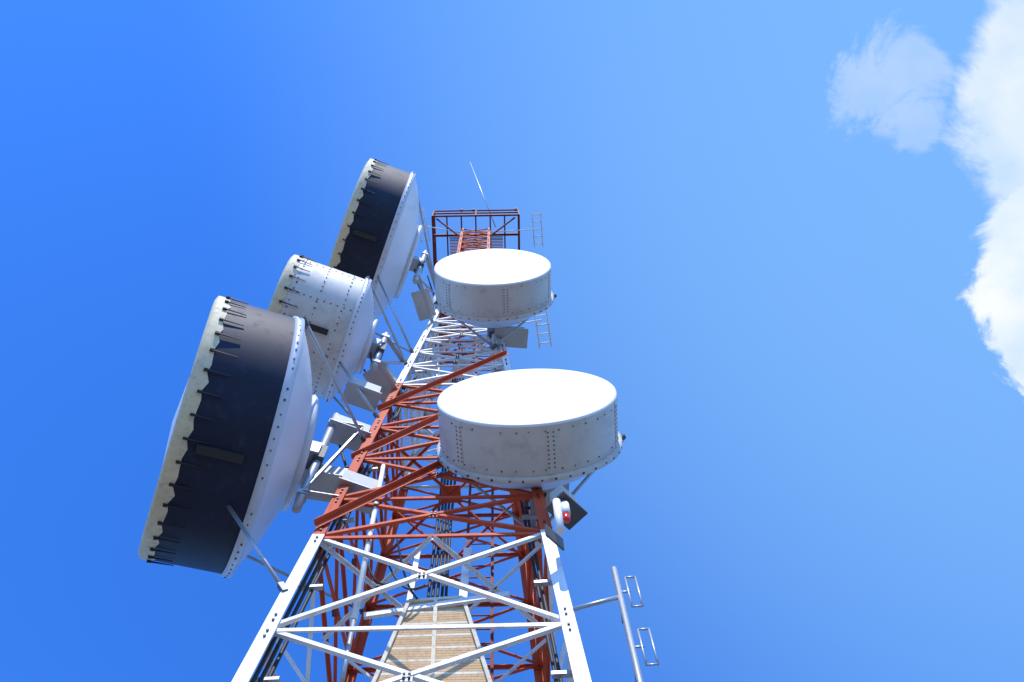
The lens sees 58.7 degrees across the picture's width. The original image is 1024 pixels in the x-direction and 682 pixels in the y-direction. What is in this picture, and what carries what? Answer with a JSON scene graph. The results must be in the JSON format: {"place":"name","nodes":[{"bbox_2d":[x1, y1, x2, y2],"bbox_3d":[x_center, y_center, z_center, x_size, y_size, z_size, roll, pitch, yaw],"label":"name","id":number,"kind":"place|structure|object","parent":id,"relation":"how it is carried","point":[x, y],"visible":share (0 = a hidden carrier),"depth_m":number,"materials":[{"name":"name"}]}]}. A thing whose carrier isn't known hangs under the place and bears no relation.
{"place":"outdoors","nodes":[
{"label":"outdoors","id":0,"kind":"place"},
{"bbox_2d":[0,0,1023,681],"label":"sky","id":1,"kind":"structure","parent":0,"point":[786,236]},
{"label":"foundation pads","id":2,"kind":"object","parent":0,"visible":0},
{"bbox_2d":[231,227,591,681],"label":"lattice tower","id":3,"kind":"structure","parent":2,"relation":"on","point":[527,606],"depth_m":11.08,"materials":[{"name":"metal"}]},
{"bbox_2d":[227,315,366,614],"bbox_3d":[-3.045,2.254,11.534,1.984,4.845,4.559,-3,-72,0],"label":"antenna mount","id":4,"kind":"object","parent":3,"relation":"attached to","point":[319,480],"visible":0.61,"depth_m":12.10,"materials":[{"name":"grey metal"}]},
{"bbox_2d":[138,296,318,577],"bbox_3d":[-3.654,1.272,11.983,2.051,3.645,3.527,20,-74,-7],"label":"dish","id":5,"kind":"object","parent":4,"relation":"attached to","point":[242,431],"visible":0.98,"depth_m":10.56,"materials":[{"name":"metal"}]},
{"bbox_2d":[333,276,407,470],"bbox_3d":[-2.602,1.015,15.696,1.439,3.111,3.925,-3,-72,0],"label":"antenna mount","id":6,"kind":"object","parent":3,"relation":"attached to","point":[379,373],"visible":0.81,"depth_m":15.90,"materials":[{"name":"grey metal"}]},
{"bbox_2d":[268,255,378,401],"bbox_3d":[-3.350,-0.182,15.896,1.847,2.332,2.288,20,-74,-7],"label":"dish","id":7,"kind":"object","parent":6,"relation":"attached to","point":[335,307],"visible":0.76,"depth_m":15.01,"materials":[{"name":"metal"}]},
{"bbox_2d":[375,172,435,357],"bbox_3d":[-2.715,-1.117,20.108,1.908,5.227,4.721,-3,-72,0],"label":"antenna mount","id":8,"kind":"object","parent":3,"relation":"attached to","point":[423,303],"visible":0.85,"depth_m":20.96,"materials":[{"name":"grey metal"}]},
{"bbox_2d":[328,158,422,318],"bbox_3d":[-3.129,-2.082,20.930,1.726,3.949,3.930,20,-74,-7],"label":"dish","id":9,"kind":"object","parent":8,"relation":"attached to","point":[380,231],"visible":0.67,"depth_m":19.24,"materials":[{"name":"metal"}]},
{"bbox_2d":[249,275,572,681],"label":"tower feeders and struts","id":10,"kind":"object","parent":3,"relation":"attached to","point":[343,434],"visible":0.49,"depth_m":11.70,"materials":[{"name":"metal"}]},
{"bbox_2d":[363,348,466,598],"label":"feeder cables","id":11,"kind":"object","parent":3,"relation":"attached to","point":[446,524],"visible":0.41,"depth_m":14.18,"materials":[{"name":"black rubber"}]},
{"bbox_2d":[364,548,509,681],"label":"cable tray grating","id":12,"kind":"object","parent":3,"relation":"attached to","point":[411,650],"visible":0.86,"depth_m":9.44,"materials":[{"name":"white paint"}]},
{"bbox_2d":[431,162,519,267],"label":"top platform","id":13,"kind":"structure","parent":3,"relation":"on","point":[455,235],"depth_m":32.85,"materials":[{"name":"red paint"}]},
{"bbox_2d":[466,328,493,681],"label":"climbing ladder","id":14,"kind":"object","parent":3,"relation":"attached to","point":[491,658],"visible":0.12,"depth_m":14.06,"materials":[{"name":"metal"}]},
{"bbox_2d":[433,249,553,327],"bbox_3d":[-0.393,-1.014,18.917,2.522,2.515,1.383,-3,-72,0],"label":"drum antenna","id":15,"kind":"object","parent":3,"relation":"attached to","point":[491,288],"visible":1,"depth_m":18.05,"materials":[{"name":"metal"}]},
{"bbox_2d":[434,294,556,354],"bbox_3d":[-0.307,-0.460,19.153,2.544,2.627,1.155,-3,-72,0],"label":"antenna mount","id":16,"kind":"object","parent":3,"relation":"attached to","point":[514,336],"visible":0.79,"depth_m":18.90,"materials":[{"name":"grey metal"}]},
{"bbox_2d":[339,207,658,681],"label":"antennas","id":17,"kind":"object","parent":3,"relation":"attached to","point":[619,597],"visible":0.77,"depth_m":8.81,"materials":[{"name":"white paint"}]},
{"bbox_2d":[436,369,622,490],"bbox_3d":[0.228,1.280,12.322,2.524,2.519,1.374,-3,-72,0],"label":"drum antenna","id":18,"kind":"object","parent":3,"relation":"attached to","point":[529,429],"visible":0.99,"depth_m":11.44,"materials":[{"name":"metal"}]},
{"bbox_2d":[438,434,625,547],"bbox_3d":[0.310,1.786,12.433,2.545,2.614,0.910,-3,-72,0],"label":"antenna mount","id":19,"kind":"object","parent":3,"relation":"attached to","point":[532,510],"visible":0.18,"depth_m":11.80,"materials":[{"name":"grey metal"}]},
{"bbox_2d":[544,484,587,550],"bbox_3d":[0.563,1.972,10.117,0.581,1.380,0.303,43,-78,-13],"label":"warning light","id":20,"kind":"object","parent":3,"relation":"attached to","point":[563,507],"visible":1,"depth_m":10.28,"materials":[{"name":"white glass"}]}
]}

